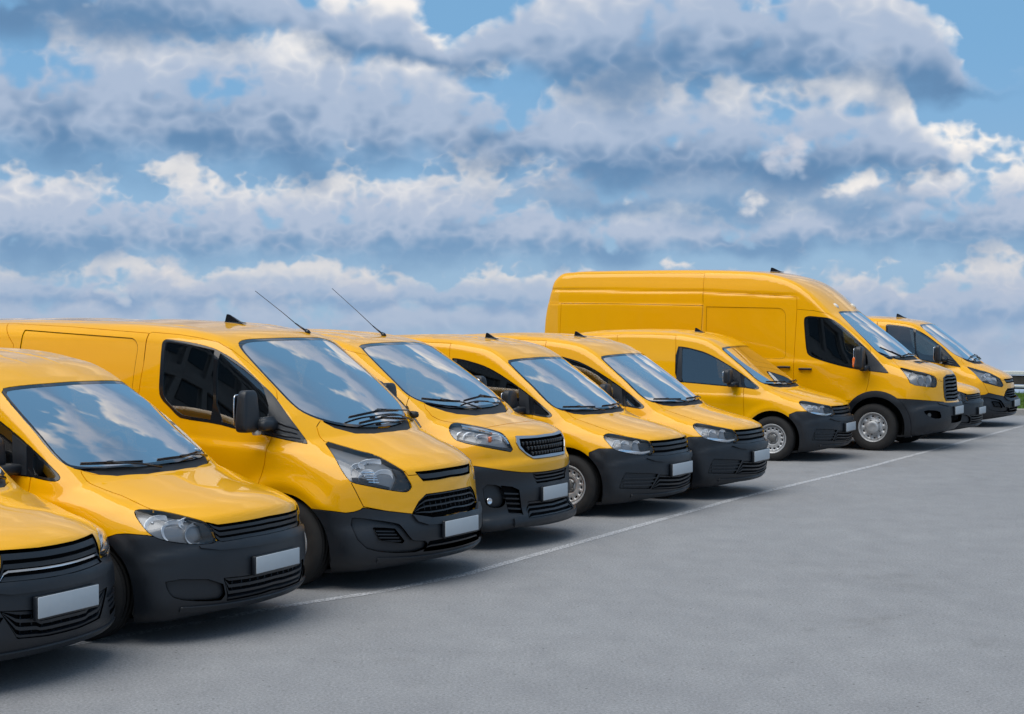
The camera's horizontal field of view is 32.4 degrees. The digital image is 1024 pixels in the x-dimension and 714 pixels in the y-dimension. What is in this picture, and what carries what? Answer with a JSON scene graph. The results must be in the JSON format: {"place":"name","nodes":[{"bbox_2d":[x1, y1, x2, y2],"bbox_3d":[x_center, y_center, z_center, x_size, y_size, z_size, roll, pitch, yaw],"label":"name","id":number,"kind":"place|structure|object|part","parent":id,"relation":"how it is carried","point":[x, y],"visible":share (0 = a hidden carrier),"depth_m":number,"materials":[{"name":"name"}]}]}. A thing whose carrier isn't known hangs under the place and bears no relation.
{"place":"outdoors","nodes":[
{"label":"outdoors","id":0,"kind":"place"},
{"bbox_2d":[0,415,1023,713],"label":"parking lot","id":1,"kind":"structure","parent":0,"point":[884,587],"depth_m":11.91,"materials":[{"name":"grey asphalt"}]},
{"bbox_2d":[0,467,114,660],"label":"delivery van","id":2,"kind":"object","parent":1,"relation":"on","point":[57,578],"visible":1,"depth_m":9.96,"materials":[{"name":"yellow metal"}]},
{"bbox_2d":[0,348,305,640],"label":"delivery van","id":3,"kind":"object","parent":1,"relation":"on","point":[185,522],"visible":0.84,"depth_m":11.47,"materials":[{"name":"yellow metal"}]},
{"bbox_3d":[-3.576,1.128,11.568,1.051,0.858,0.078,1,2,24],"label":"front door","id":4,"kind":"part","parent":3,"relation":"part of","materials":[{"name":"yellow paint"}]},
{"bbox_3d":[-3.460,0.497,11.591,1.266,0.606,0.154,1,2,24],"label":"window frame","id":5,"kind":"part","parent":3,"relation":"part of","materials":[{"name":"black"}]},
{"bbox_2d":[0,291,482,584],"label":"delivery van","id":6,"kind":"object","parent":1,"relation":"on","point":[348,454],"visible":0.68,"depth_m":13.69,"materials":[{"name":"yellow metal"}]},
{"bbox_3d":[-3.625,0.596,14.449,1.592,1.738,0.284,1,2,28],"label":"sliding door","id":7,"kind":"part","parent":6,"relation":"part of","materials":[{"name":"yellow paint"}]},
{"bbox_3d":[-2.372,0.646,13.771,1.280,1.670,0.260,1,2,28],"label":"front door","id":8,"kind":"part","parent":6,"relation":"part of","materials":[{"name":"yellow paint"}]},
{"bbox_3d":[-2.182,0.270,13.654,1.386,0.801,0.174,1,2,28],"label":"window frame","id":9,"kind":"part","parent":6,"relation":"part of","materials":[{"name":"black glass"}]},
{"bbox_2d":[300,288,576,532],"bbox_3d":[-1.787,0.496,17.025,4.908,2.331,2.133,1,2,27],"label":"delivery van","id":10,"kind":"object","parent":1,"relation":"on","point":[520,462],"visible":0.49,"depth_m":15.94,"materials":[{"name":"yellow metal"}]},
{"bbox_3d":[-1.465,0.646,16.045,1.199,1.518,0.290,1,2,27],"label":"front door","id":11,"kind":"part","parent":10,"relation":"part of","materials":[{"name":"yellow paint"}]},
{"bbox_3d":[-0.711,0.609,17.511,1.199,1.518,0.290,1,2,27],"label":"front door","id":12,"kind":"part","parent":10,"relation":"part of","materials":[{"name":"yellow paint"}]},
{"bbox_2d":[61,425,1023,647],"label":"parking line","id":13,"kind":"object","parent":1,"relation":"on","point":[428,581],"visible":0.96,"depth_m":14.70,"materials":[{"name":"grey paint"}]},
{"bbox_2d":[396,333,692,514],"bbox_3d":[-0.223,0.669,19.390,4.470,1.869,2.060,1,2,28],"label":"delivery van","id":14,"kind":"object","parent":1,"relation":"on","point":[618,452],"visible":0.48,"depth_m":18.36,"materials":[{"name":"yellow metal"}]},
{"bbox_3d":[-0.125,0.324,18.550,1.266,0.606,0.154,1,2,28],"label":"window frame","id":15,"kind":"part","parent":14,"relation":"part of","materials":[{"name":"black glass"}]},
{"bbox_2d":[464,331,769,498],"bbox_3d":[0.825,0.627,21.043,4.470,1.869,2.060,1,2,27],"label":"delivery van","id":16,"kind":"object","parent":1,"relation":"on","point":[725,447],"visible":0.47,"depth_m":20.09,"materials":[{"name":"yellow paint"}]},
{"bbox_3d":[0.946,0.283,20.205,1.266,0.606,0.154,1,2,27],"label":"window frame","id":17,"kind":"part","parent":16,"relation":"part of","materials":[{"name":"black glass"}]},
{"bbox_2d":[580,328,855,460],"bbox_3d":[2.799,0.502,26.083,4.470,1.869,2.060,1,2,25],"label":"delivery van","id":18,"kind":"object","parent":1,"relation":"on","point":[738,377],"visible":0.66,"depth_m":25.17,"materials":[{"name":"yellow paint"}]},
{"bbox_3d":[2.828,0.788,25.227,1.051,0.858,0.078,1,2,25],"label":"front door","id":19,"kind":"part","parent":18,"relation":"part of","materials":[{"name":"yellow paint"}]},
{"bbox_3d":[2.945,0.158,25.248,1.266,0.606,0.154,1,2,25],"label":"window frame","id":20,"kind":"part","parent":18,"relation":"part of","materials":[{"name":"black glass"}]},
{"bbox_2d":[545,268,963,450],"bbox_3d":[3.838,-0.035,28.519,6.754,2.823,2.407,1,2,27],"label":"delivery van","id":21,"kind":"object","parent":1,"relation":"on","point":[812,334],"visible":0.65,"depth_m":27.42,"materials":[{"name":"yellow metal"}]},
{"bbox_3d":[3.712,-0.184,27.639,1.551,1.659,0.166,1,2,27],"label":"sliding door","id":22,"kind":"part","parent":21,"relation":"part of","materials":[{"name":"yellow paint"}]},
{"bbox_3d":[4.926,-0.036,27.044,1.208,1.395,0.211,1,2,27],"label":"front door","id":23,"kind":"part","parent":21,"relation":"part of","materials":[{"name":"yellow paint"}]},
{"bbox_3d":[5.111,-0.190,26.935,1.335,0.866,0.139,1,2,27],"label":"window frame","id":24,"kind":"part","parent":21,"relation":"part of","materials":[{"name":"black glass"}]},
{"bbox_2d":[866,314,1019,419],"bbox_3d":[6.932,0.207,33.732,5.362,2.078,2.283,1,2,26],"label":"delivery van","id":25,"kind":"object","parent":1,"relation":"on","point":[928,342],"visible":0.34,"depth_m":32.48,"materials":[{"name":"yellow paint"}]},
{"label":"front door","id":26,"kind":"part","parent":25,"relation":"part of","materials":[{"name":"yellow paint"}]},
{"bbox_3d":[7.588,-0.200,32.529,1.386,0.801,0.174,1,2,26],"label":"window frame","id":27,"kind":"part","parent":25,"relation":"part of","materials":[{"name":"black glass"}]},
{"bbox_2d":[921,381,985,437],"bbox_3d":[5.874,0.403,30.496,4.470,1.847,2.060,1,2,26],"label":"delivery van","id":28,"kind":"object","parent":1,"relation":"on","point":[970,398],"visible":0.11,"depth_m":29.31,"materials":[{"name":"yellow paint"}]},
{"bbox_2d":[1013,409,1023,414],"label":"kerb","id":29,"kind":"structure","parent":1,"relation":"on","point":[1019,411],"depth_m":35.95,"materials":[{"name":"concrete"}]},
{"bbox_2d":[0,0,1023,392],"label":"sky","id":30,"kind":"structure","parent":0,"point":[436,166],"materials":[{"name":"blue"}]},
{"bbox_2d":[1014,390,1023,408],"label":"grass bank","id":31,"kind":"structure","parent":0,"point":[1021,407],"depth_m":38.22,"materials":[{"name":"green plant"}]},
{"bbox_2d":[1004,371,1023,388],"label":"guard rail","id":32,"kind":"object","parent":31,"relation":"on","point":[1018,377],"depth_m":41.78,"materials":[{"name":"white metal"}]}
]}

